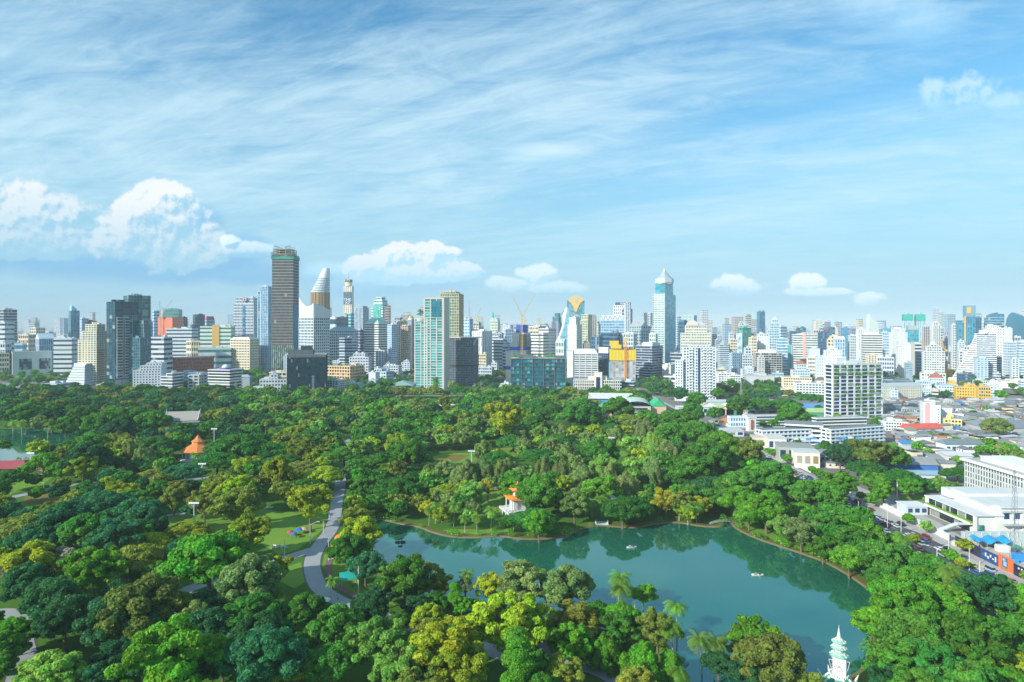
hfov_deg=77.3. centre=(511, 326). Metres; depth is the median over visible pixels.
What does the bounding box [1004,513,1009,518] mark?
window
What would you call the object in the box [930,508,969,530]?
window
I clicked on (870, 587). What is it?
broadleaf tree
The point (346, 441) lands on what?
path
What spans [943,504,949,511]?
window
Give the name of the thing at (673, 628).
palm tree
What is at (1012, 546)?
site equipment
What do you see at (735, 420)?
gallery block
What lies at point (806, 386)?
apartment tower
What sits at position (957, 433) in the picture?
house
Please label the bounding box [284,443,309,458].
broadleaf tree
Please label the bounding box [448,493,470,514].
broadleaf tree
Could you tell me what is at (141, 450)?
casuarina tree
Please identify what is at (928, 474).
warehouse
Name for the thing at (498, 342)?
office tower
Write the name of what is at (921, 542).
van
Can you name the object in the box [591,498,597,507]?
palm tree
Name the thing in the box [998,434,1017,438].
house
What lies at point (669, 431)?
broadleaf tree
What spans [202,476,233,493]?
broadleaf tree
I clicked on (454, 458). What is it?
dry lawn
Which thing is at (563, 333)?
office tower
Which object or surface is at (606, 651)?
casuarina tree
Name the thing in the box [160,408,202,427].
temple hall
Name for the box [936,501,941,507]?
window
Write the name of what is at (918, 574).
broadleaf tree
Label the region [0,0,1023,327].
sky
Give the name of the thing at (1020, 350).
apartment tower
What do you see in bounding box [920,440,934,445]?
house
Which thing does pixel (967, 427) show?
house
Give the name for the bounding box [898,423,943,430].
house
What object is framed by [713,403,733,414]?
warehouse
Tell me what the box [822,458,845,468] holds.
house
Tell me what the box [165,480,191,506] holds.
broadleaf tree
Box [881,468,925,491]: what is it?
rain tree
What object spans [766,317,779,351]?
apartment tower
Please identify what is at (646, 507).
rain tree
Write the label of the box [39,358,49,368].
window
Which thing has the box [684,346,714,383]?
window
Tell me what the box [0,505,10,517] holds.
broadleaf tree
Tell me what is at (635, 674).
broadleaf tree
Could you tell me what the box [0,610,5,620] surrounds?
broadleaf tree
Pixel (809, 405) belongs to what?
warehouse
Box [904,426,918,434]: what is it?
house
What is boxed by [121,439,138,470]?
casuarina tree
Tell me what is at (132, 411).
broadleaf tree
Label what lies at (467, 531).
lawn
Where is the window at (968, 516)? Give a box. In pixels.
[966,513,972,520]
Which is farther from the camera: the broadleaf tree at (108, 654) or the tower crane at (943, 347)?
the tower crane at (943, 347)
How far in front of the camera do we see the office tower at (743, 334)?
1636.38 m
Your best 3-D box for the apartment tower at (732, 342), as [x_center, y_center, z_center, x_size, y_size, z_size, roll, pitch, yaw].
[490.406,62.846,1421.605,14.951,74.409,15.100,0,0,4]
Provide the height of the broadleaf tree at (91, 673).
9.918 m
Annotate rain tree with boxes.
[0,510,40,538]
[0,523,60,552]
[66,488,137,513]
[119,531,173,549]
[119,545,163,580]
[134,435,180,450]
[135,468,162,478]
[159,462,207,480]
[163,520,214,538]
[163,538,179,556]
[190,451,239,474]
[202,433,266,455]
[239,442,291,458]
[266,454,302,463]
[288,460,317,472]
[294,429,329,442]
[303,465,344,482]
[320,446,367,471]
[360,452,398,468]
[366,477,421,497]
[399,430,427,442]
[425,483,461,496]
[479,451,513,463]
[495,434,519,452]
[506,508,559,535]
[519,448,554,462]
[521,398,559,409]
[537,434,575,450]
[549,418,583,426]
[573,444,586,457]
[600,495,653,524]
[601,423,624,431]
[614,414,642,423]
[662,470,696,484]
[683,475,719,491]
[709,450,745,474]
[750,396,781,413]
[771,398,803,407]
[845,460,887,476]
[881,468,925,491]
[937,467,963,482]
[992,650,1023,670]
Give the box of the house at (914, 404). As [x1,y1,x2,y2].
[907,402,917,406]
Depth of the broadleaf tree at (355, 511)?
301.91 m
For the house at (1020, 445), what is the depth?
504.16 m
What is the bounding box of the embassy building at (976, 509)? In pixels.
[924,487,1023,530]
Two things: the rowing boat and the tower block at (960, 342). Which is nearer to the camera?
the rowing boat
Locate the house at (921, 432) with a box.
[916,430,931,437]
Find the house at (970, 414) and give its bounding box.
[965,412,978,416]
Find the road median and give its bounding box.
[760,460,968,572]
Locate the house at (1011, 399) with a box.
[1004,398,1017,401]
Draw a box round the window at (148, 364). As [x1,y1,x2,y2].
[134,364,160,374]
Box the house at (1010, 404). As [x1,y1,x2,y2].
[1002,402,1016,406]
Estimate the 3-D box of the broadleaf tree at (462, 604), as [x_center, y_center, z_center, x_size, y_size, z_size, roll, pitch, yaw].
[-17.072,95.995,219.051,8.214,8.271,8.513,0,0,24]
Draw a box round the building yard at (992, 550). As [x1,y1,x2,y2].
[949,539,1023,579]
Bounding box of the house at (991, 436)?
[978,434,999,438]
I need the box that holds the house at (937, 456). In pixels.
[925,453,945,459]
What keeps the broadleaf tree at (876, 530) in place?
on the park ground at (494, 666)
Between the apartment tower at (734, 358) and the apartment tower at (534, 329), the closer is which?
the apartment tower at (734, 358)
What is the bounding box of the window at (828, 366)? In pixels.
[826,365,880,374]
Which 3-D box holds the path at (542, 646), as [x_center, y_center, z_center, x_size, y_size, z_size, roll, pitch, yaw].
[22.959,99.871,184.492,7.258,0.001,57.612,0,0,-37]
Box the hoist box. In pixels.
[945,369,952,376]
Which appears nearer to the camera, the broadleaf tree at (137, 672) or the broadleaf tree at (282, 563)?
the broadleaf tree at (137, 672)
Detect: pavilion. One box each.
[179,435,206,461]
[499,481,527,515]
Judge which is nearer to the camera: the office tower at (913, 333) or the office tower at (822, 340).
the office tower at (822, 340)
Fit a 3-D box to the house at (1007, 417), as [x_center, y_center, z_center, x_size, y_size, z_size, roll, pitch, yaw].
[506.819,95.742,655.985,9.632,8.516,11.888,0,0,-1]
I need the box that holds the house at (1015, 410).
[1006,408,1018,411]
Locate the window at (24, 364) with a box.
[19,359,31,369]
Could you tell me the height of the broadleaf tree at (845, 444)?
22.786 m
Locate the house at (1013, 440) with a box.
[1009,438,1020,442]
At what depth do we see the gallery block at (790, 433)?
538.44 m
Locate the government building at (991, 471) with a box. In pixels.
[959,456,1023,487]
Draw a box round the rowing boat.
[751,572,763,575]
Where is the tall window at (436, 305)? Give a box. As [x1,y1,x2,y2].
[432,301,440,316]
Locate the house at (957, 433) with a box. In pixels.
[947,432,970,435]
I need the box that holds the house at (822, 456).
[817,449,827,464]
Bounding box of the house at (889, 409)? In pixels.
[883,408,893,413]
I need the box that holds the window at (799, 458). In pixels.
[797,456,801,462]
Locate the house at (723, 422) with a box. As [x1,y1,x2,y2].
[717,417,727,425]
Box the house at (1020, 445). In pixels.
[1010,443,1023,448]
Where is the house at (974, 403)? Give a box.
[969,402,980,405]
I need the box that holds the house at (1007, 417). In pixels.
[999,415,1014,419]
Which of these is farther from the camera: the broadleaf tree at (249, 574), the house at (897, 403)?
the house at (897, 403)
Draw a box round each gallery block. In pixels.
[727,415,745,426]
[742,414,784,426]
[745,416,756,430]
[754,427,812,444]
[784,420,822,444]
[812,416,866,426]
[820,424,884,443]
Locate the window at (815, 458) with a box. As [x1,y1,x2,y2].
[813,456,817,463]
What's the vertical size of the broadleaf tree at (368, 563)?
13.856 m
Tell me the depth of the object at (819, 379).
1027.17 m
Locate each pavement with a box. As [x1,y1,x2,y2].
[636,388,1023,583]
[813,502,1001,617]
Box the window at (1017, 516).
[1014,513,1019,518]
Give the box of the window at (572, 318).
[568,318,581,350]
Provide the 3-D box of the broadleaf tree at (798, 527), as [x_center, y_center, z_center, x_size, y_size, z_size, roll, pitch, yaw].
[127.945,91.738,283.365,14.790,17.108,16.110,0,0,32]
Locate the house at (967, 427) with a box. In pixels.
[962,425,977,429]
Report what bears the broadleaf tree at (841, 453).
on the settlement ground at (888, 437)
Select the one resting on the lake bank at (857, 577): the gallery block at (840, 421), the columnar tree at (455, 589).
the columnar tree at (455, 589)
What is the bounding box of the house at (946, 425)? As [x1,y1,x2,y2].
[940,423,952,429]
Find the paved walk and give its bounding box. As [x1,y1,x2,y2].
[325,558,356,597]
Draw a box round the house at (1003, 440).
[995,439,1012,442]
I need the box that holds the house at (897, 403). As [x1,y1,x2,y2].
[888,401,901,405]
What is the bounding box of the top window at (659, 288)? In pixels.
[655,283,664,292]
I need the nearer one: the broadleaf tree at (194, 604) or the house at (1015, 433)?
the broadleaf tree at (194, 604)
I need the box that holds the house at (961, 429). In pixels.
[956,428,967,432]
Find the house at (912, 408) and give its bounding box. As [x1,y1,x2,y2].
[904,406,916,411]
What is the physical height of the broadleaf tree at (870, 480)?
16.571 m
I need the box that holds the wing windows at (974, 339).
[954,339,976,376]
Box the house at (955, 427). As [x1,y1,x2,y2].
[951,425,964,429]
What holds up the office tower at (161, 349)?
on the ground at (890, 498)
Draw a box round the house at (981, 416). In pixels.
[974,413,987,418]
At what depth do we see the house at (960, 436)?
543.39 m
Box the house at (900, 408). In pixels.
[896,406,908,410]
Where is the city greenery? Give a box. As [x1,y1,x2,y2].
[0,358,1023,397]
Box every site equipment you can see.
[951,540,977,548]
[994,544,1010,552]
[1008,545,1021,549]
[1011,548,1020,552]
[1011,552,1023,561]
[1011,558,1018,563]
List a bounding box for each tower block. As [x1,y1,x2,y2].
[284,353,287,370]
[375,348,386,367]
[502,324,512,332]
[582,340,589,348]
[591,313,596,335]
[624,301,629,332]
[712,326,716,345]
[715,339,721,348]
[717,341,728,372]
[745,313,751,331]
[757,353,764,372]
[813,319,823,329]
[824,321,830,326]
[834,321,841,335]
[865,353,877,362]
[932,307,938,321]
[944,329,948,355]
[957,339,964,350]
[973,356,988,379]
[1010,357,1018,378]
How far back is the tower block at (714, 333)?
2391.38 m
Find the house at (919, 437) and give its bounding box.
[911,434,930,440]
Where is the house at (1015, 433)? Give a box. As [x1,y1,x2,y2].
[1002,432,1021,434]
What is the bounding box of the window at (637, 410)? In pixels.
[634,408,646,412]
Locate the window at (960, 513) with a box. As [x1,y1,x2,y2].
[958,510,964,517]
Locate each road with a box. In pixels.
[392,394,1022,394]
[649,398,981,573]
[849,486,960,541]
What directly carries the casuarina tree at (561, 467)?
on the park ground at (494, 666)
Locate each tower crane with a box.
[512,295,526,324]
[519,294,534,353]
[623,333,630,379]
[940,339,947,369]
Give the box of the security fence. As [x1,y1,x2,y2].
[961,531,1023,546]
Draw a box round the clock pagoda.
[817,628,858,681]
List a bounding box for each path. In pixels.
[0,608,36,681]
[12,475,214,497]
[166,506,273,515]
[174,546,322,612]
[273,426,350,474]
[304,478,578,681]
[537,641,615,681]
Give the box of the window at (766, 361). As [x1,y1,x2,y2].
[756,353,781,363]
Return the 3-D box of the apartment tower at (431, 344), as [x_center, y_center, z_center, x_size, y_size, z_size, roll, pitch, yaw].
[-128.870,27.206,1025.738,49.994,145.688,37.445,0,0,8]
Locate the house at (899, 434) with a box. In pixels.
[892,431,910,440]
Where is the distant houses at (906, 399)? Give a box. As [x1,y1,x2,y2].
[884,397,1023,401]
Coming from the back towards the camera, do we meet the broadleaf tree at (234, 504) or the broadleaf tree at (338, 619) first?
the broadleaf tree at (234, 504)
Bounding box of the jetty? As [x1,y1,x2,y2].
[595,520,608,524]
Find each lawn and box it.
[8,474,53,494]
[22,489,73,505]
[162,509,327,554]
[280,562,304,587]
[322,554,394,604]
[393,392,464,396]
[426,448,519,467]
[434,454,468,462]
[443,529,510,533]
[482,491,509,517]
[619,451,627,456]
[742,522,803,549]
[898,495,924,500]
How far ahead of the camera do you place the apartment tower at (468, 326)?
1519.42 m
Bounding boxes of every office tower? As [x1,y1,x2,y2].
[0,308,16,341]
[0,321,13,350]
[14,342,26,350]
[53,337,78,374]
[68,305,79,339]
[85,319,96,330]
[123,294,150,319]
[127,316,150,385]
[151,320,152,336]
[151,335,172,372]
[152,310,159,336]
[158,317,182,336]
[163,308,181,317]
[166,327,197,356]
[182,316,186,326]
[190,323,200,340]
[193,314,204,325]
[200,325,234,346]
[208,364,242,387]
[230,337,258,370]
[257,285,271,369]
[271,245,299,370]
[287,346,327,395]
[310,268,329,328]
[337,316,348,326]
[339,336,356,364]
[348,312,353,327]
[354,306,368,329]
[358,328,363,352]
[364,318,388,369]
[371,297,387,319]
[472,329,491,364]
[492,331,503,337]
[492,335,506,368]
[504,328,513,350]
[505,351,512,382]
[510,325,530,356]
[510,353,565,388]
[530,327,555,356]
[551,313,561,338]
[557,308,569,357]
[567,295,584,319]
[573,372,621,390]
[574,349,597,377]
[591,335,602,352]
[598,347,609,376]
[601,315,623,332]
[601,331,620,348]
[609,341,635,379]
[620,332,636,348]
[621,379,636,387]
[630,316,652,344]
[635,342,663,378]
[644,312,646,323]
[649,332,657,341]
[653,264,675,363]
[670,351,681,363]
[678,320,687,352]
[682,315,696,321]
[736,326,753,352]
[753,349,781,373]
[777,337,787,373]
[788,345,792,370]
[789,326,805,344]
[792,332,817,368]
[818,330,826,354]
[819,326,834,338]
[841,326,848,360]
[849,327,856,334]
[866,315,878,331]
[881,327,891,331]
[889,327,907,369]
[905,326,918,343]
[955,305,975,369]
[975,316,981,332]
[984,312,1004,327]
[1004,326,1011,341]
[1005,312,1023,339]
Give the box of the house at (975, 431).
[966,430,985,433]
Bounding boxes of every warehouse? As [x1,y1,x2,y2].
[675,406,717,414]
[700,399,774,404]
[702,403,724,414]
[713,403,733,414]
[745,407,776,413]
[802,403,823,407]
[802,408,823,416]
[880,456,939,470]
[906,469,945,478]
[962,419,1023,432]
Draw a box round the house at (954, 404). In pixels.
[947,403,960,405]
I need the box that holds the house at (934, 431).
[928,429,941,433]
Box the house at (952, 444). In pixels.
[935,439,984,450]
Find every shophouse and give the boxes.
[750,435,764,447]
[762,434,786,448]
[774,441,814,461]
[791,448,820,467]
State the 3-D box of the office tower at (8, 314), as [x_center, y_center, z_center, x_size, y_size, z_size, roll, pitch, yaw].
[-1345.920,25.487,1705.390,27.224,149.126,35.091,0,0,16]
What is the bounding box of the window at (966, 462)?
[966,462,1021,487]
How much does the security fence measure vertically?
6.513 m
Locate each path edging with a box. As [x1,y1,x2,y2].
[0,608,38,681]
[179,547,309,612]
[302,480,502,662]
[535,641,615,681]
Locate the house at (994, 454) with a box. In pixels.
[990,452,1000,455]
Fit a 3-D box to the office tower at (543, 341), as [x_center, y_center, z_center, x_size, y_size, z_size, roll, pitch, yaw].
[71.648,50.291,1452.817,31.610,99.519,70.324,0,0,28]
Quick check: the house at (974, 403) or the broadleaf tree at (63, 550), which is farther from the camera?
the house at (974, 403)
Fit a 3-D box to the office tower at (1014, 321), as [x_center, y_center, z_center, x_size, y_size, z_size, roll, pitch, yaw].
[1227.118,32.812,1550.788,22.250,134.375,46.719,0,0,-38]
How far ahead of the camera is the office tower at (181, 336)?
1560.00 m
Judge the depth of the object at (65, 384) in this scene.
1006.86 m
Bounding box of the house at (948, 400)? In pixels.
[943,398,953,402]
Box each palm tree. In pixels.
[7,419,17,425]
[15,419,27,435]
[42,418,55,437]
[190,451,200,458]
[261,418,271,433]
[272,586,286,600]
[273,418,283,429]
[325,575,339,601]
[421,441,429,448]
[423,507,434,525]
[429,501,441,523]
[448,500,461,526]
[458,569,474,594]
[459,514,470,523]
[471,512,483,533]
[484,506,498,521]
[585,499,591,521]
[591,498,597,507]
[595,494,606,516]
[608,569,631,596]
[609,579,630,600]
[626,586,642,607]
[637,489,650,496]
[659,618,683,649]
[662,599,687,621]
[666,664,690,681]
[681,503,693,524]
[686,629,711,673]
[691,501,704,522]
[703,632,728,653]
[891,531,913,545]
[933,561,966,583]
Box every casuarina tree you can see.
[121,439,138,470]
[131,444,154,471]
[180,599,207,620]
[448,464,468,484]
[463,458,478,481]
[475,457,493,478]
[492,459,509,477]
[533,454,552,473]
[552,458,570,475]
[576,463,594,480]
[587,631,621,677]
[599,462,617,480]
[615,472,639,496]
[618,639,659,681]
[635,417,653,442]
[641,457,664,485]
[642,431,663,453]
[655,439,677,457]
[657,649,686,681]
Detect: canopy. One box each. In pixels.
[0,370,1023,612]
[339,571,357,587]
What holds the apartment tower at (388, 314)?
on the ground at (890, 498)
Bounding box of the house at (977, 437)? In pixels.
[970,436,988,438]
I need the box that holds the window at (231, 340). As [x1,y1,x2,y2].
[231,340,252,357]
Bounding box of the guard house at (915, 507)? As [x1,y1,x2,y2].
[896,501,927,514]
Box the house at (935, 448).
[923,445,943,453]
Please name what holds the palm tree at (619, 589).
on the park ground at (494, 666)
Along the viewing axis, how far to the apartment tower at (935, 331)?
1498.48 m
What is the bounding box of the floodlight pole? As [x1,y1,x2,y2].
[189,502,198,520]
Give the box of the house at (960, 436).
[956,434,972,438]
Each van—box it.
[896,521,904,525]
[915,539,925,545]
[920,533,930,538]
[982,570,994,576]
[983,565,995,571]
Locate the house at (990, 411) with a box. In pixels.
[985,409,997,414]
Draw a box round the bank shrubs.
[0,424,887,664]
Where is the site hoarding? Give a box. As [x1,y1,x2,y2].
[955,536,1023,577]
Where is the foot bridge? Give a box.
[709,519,735,524]
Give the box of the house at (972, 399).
[967,398,978,401]
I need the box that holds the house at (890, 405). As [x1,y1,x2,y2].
[883,404,893,407]
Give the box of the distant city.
[17,307,1023,351]
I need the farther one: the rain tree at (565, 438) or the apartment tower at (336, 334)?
the apartment tower at (336, 334)
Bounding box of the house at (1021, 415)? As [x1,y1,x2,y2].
[1014,413,1023,417]
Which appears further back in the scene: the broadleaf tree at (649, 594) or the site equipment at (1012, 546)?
the site equipment at (1012, 546)
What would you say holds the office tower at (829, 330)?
on the ground at (890, 498)
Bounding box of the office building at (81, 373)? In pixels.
[66,363,94,386]
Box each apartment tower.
[30,327,44,333]
[60,319,62,333]
[63,318,67,333]
[77,322,105,385]
[80,317,88,339]
[106,300,141,384]
[205,316,214,325]
[299,297,328,363]
[327,377,346,389]
[328,363,364,380]
[329,327,357,364]
[349,352,371,374]
[385,305,390,324]
[387,323,396,364]
[394,317,402,324]
[396,320,403,363]
[401,325,410,361]
[414,297,448,389]
[440,290,463,336]
[464,317,472,336]
[490,312,499,332]
[529,325,545,332]
[567,351,573,386]
[568,316,581,351]
[580,314,591,348]
[597,320,600,334]
[613,302,630,314]
[622,308,632,324]
[648,313,652,325]
[675,357,683,387]
[676,315,681,351]
[682,344,715,398]
[716,371,740,386]
[728,338,736,352]
[729,351,743,374]
[740,367,756,378]
[741,345,752,367]
[748,336,756,354]
[756,332,769,351]
[757,310,764,332]
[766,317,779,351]
[780,325,786,337]
[781,375,811,387]
[793,380,823,396]
[807,347,819,356]
[812,329,822,333]
[815,355,825,378]
[824,358,882,417]
[827,334,834,349]
[833,336,844,355]
[848,334,855,359]
[856,327,864,359]
[880,331,888,356]
[896,342,914,376]
[902,313,912,329]
[914,313,925,342]
[915,342,921,352]
[915,353,921,374]
[920,398,940,423]
[921,342,944,372]
[922,326,929,349]
[930,321,940,345]
[941,326,947,355]
[941,406,952,423]
[950,323,955,370]
[953,382,975,398]
[956,345,969,370]
[976,383,990,399]
[1003,340,1016,376]
[1016,340,1023,378]
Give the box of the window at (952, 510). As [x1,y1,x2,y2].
[950,507,956,514]
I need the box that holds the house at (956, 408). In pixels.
[951,406,962,411]
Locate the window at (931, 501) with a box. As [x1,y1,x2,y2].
[929,498,934,504]
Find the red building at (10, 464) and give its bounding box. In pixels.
[0,460,44,475]
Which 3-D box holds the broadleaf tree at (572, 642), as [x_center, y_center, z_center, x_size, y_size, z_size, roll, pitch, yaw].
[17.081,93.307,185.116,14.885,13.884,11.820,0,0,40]
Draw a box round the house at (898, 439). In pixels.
[896,437,913,442]
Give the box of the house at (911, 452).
[904,449,922,455]
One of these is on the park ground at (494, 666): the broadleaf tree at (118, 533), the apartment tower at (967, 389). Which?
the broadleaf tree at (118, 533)
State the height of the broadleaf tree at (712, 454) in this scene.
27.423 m
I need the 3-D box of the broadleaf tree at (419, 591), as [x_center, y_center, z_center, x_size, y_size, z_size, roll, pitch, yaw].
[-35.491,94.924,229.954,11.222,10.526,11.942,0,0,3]
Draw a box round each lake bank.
[0,427,74,460]
[369,516,891,681]
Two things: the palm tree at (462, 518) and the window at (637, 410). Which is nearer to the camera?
the palm tree at (462, 518)
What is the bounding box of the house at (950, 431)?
[939,430,958,432]
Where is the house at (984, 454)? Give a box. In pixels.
[975,451,989,456]
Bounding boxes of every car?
[914,545,923,550]
[969,570,980,574]
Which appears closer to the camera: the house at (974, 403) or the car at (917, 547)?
the car at (917, 547)
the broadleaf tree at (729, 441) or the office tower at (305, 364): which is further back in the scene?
the office tower at (305, 364)
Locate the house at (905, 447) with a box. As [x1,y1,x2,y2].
[898,445,915,449]
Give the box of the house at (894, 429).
[891,428,903,432]
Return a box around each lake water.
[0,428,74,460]
[373,520,871,681]
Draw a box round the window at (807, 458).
[805,456,809,463]
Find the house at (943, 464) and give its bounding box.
[936,460,956,469]
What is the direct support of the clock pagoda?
on the park ground at (494, 666)
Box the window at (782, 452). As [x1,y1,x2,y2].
[780,450,785,456]
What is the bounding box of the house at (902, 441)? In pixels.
[898,439,911,444]
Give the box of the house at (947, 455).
[937,451,973,465]
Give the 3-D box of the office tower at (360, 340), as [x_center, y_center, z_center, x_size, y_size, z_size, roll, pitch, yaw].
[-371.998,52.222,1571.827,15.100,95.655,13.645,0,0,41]
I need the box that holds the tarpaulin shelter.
[969,534,1013,545]
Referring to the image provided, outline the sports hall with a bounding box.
[588,393,666,416]
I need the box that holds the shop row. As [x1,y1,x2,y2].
[719,428,743,436]
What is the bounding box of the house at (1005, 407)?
[1001,405,1012,409]
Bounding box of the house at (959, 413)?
[952,411,963,415]
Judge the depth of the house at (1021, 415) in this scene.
680.80 m
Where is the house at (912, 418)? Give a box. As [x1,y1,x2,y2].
[902,415,917,422]
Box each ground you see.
[0,328,1023,617]
[0,396,1023,681]
[659,393,1023,494]
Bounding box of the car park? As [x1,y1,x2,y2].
[708,418,745,428]
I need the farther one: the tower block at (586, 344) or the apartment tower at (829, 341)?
the apartment tower at (829, 341)
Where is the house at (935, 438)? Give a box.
[929,436,940,442]
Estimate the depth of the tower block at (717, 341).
2077.04 m
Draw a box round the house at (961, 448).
[956,445,974,452]
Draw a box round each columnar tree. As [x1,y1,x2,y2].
[447,582,461,615]
[500,626,537,681]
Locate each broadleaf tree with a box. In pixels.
[0,404,16,425]
[0,469,26,491]
[0,480,12,492]
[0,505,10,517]
[0,538,61,571]
[0,547,12,554]
[0,561,55,601]
[0,565,5,577]
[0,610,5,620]
[0,616,32,637]
[0,629,32,659]
[0,650,19,680]
[6,402,43,427]
[7,509,32,517]
[10,648,86,681]
[17,575,86,618]
[27,452,59,476]
[29,594,94,653]
[34,500,94,546]
[35,407,67,431]
[36,501,55,511]
[44,462,74,477]
[51,416,80,436]
[54,546,75,570]
[56,512,108,547]
[56,545,127,598]
[57,441,113,479]
[62,453,98,480]
[65,405,99,424]
[67,434,104,451]
[71,595,129,646]
[75,660,120,681]
[79,411,125,430]
[81,515,147,551]
[87,433,109,441]
[87,639,130,671]
[93,572,193,639]
[96,456,125,468]
[98,419,136,436]
[99,578,132,595]
[104,480,128,492]
[104,498,167,521]
[104,613,226,681]
[114,406,147,423]
[118,610,168,643]
[121,519,154,533]
[123,506,167,529]
[126,668,144,676]
[133,410,173,430]
[141,560,162,577]
[142,513,168,531]
[145,479,168,498]
[155,530,251,589]
[158,485,189,515]
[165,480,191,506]
[182,589,227,612]
[185,488,215,522]
[189,606,235,637]
[194,638,235,681]
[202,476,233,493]
[205,484,266,521]
[212,475,255,496]
[212,552,286,602]
[213,623,309,681]
[223,592,282,629]
[226,610,292,639]
[227,513,271,551]
[262,454,298,482]
[266,553,293,593]
[271,649,312,681]
[281,592,329,627]
[282,617,298,627]
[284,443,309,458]
[285,484,311,511]
[287,483,334,529]
[288,434,314,448]
[290,626,318,648]
[300,640,364,681]
[302,603,365,643]
[325,532,371,570]
[338,504,374,526]
[339,516,383,541]
[341,439,375,454]
[344,551,386,586]
[347,614,404,680]
[349,474,376,495]
[349,590,389,620]
[367,638,432,681]
[368,577,400,601]
[376,553,432,604]
[378,563,387,576]
[384,431,411,449]
[386,440,402,454]
[386,609,410,628]
[392,438,426,465]
[394,665,443,681]
[398,631,409,641]
[400,594,433,623]
[405,615,486,673]
[406,579,425,596]
[409,602,448,628]
[410,617,437,634]
[422,561,443,592]
[425,571,453,593]
[425,590,449,608]
[431,640,489,681]
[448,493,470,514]
[451,596,473,615]
[455,479,484,498]
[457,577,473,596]
[465,590,549,670]
[473,570,501,597]
[478,478,497,501]
[483,402,526,435]
[495,559,546,599]
[498,470,525,483]
[498,479,522,494]
[510,423,531,436]
[515,472,561,508]
[523,508,555,542]
[528,671,559,681]
[529,616,550,651]
[529,649,554,671]
[536,406,560,420]
[537,563,596,604]
[544,652,585,681]
[545,607,558,627]
[546,598,597,636]
[546,621,593,660]
[557,401,599,423]
[559,490,589,524]
[580,437,620,460]
[580,474,623,507]
[588,452,622,475]
[588,599,606,628]
[595,609,641,645]
[600,601,641,625]
[601,396,634,415]
[604,498,641,529]
[615,665,656,681]
[632,583,658,609]
[635,606,684,656]
[649,487,674,518]
[655,422,685,439]
[660,408,699,424]
[663,489,693,519]
[668,453,710,478]
[679,420,713,441]
[679,440,731,468]
[681,486,704,498]
[683,402,704,418]
[693,495,712,520]
[695,430,739,468]
[699,488,720,512]
[699,650,730,681]
[712,471,758,509]
[717,485,755,521]
[720,629,742,652]
[723,651,761,681]
[726,395,755,414]
[726,614,780,640]
[730,631,808,681]
[733,502,764,530]
[734,436,765,461]
[746,489,792,533]
[749,460,797,491]
[758,488,785,502]
[766,514,789,542]
[774,403,809,420]
[783,514,817,551]
[787,479,823,502]
[790,501,815,516]
[791,671,824,681]
[801,507,839,536]
[806,536,836,563]
[813,478,846,503]
[821,524,874,547]
[822,443,853,470]
[823,471,860,494]
[828,544,871,578]
[830,514,852,525]
[842,438,859,461]
[847,438,894,463]
[847,514,867,522]
[850,605,892,643]
[853,521,889,540]
[855,538,902,568]
[859,471,890,489]
[861,567,893,581]
[861,638,918,672]
[866,574,899,595]
[867,663,894,681]
[869,576,940,625]
[870,481,895,502]
[872,605,958,655]
[874,559,904,574]
[881,443,911,469]
[886,668,937,681]
[887,542,911,564]
[893,565,938,582]
[896,477,924,500]
[903,634,967,681]
[905,552,947,577]
[923,580,975,620]
[937,566,961,583]
[939,658,997,681]
[940,609,1017,667]
[950,572,1018,614]
[979,417,1014,436]
[987,595,1020,616]
[990,664,1023,681]
[997,614,1023,653]
[1003,583,1023,615]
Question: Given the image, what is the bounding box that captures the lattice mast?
[1009,470,1019,556]
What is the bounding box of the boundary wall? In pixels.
[787,460,950,540]
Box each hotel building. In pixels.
[133,361,166,386]
[233,296,256,336]
[344,273,353,313]
[407,316,413,362]
[449,337,481,385]
[680,320,710,350]
[816,346,845,363]
[861,332,882,362]
[948,330,996,381]
[983,324,1004,375]
[996,356,1001,378]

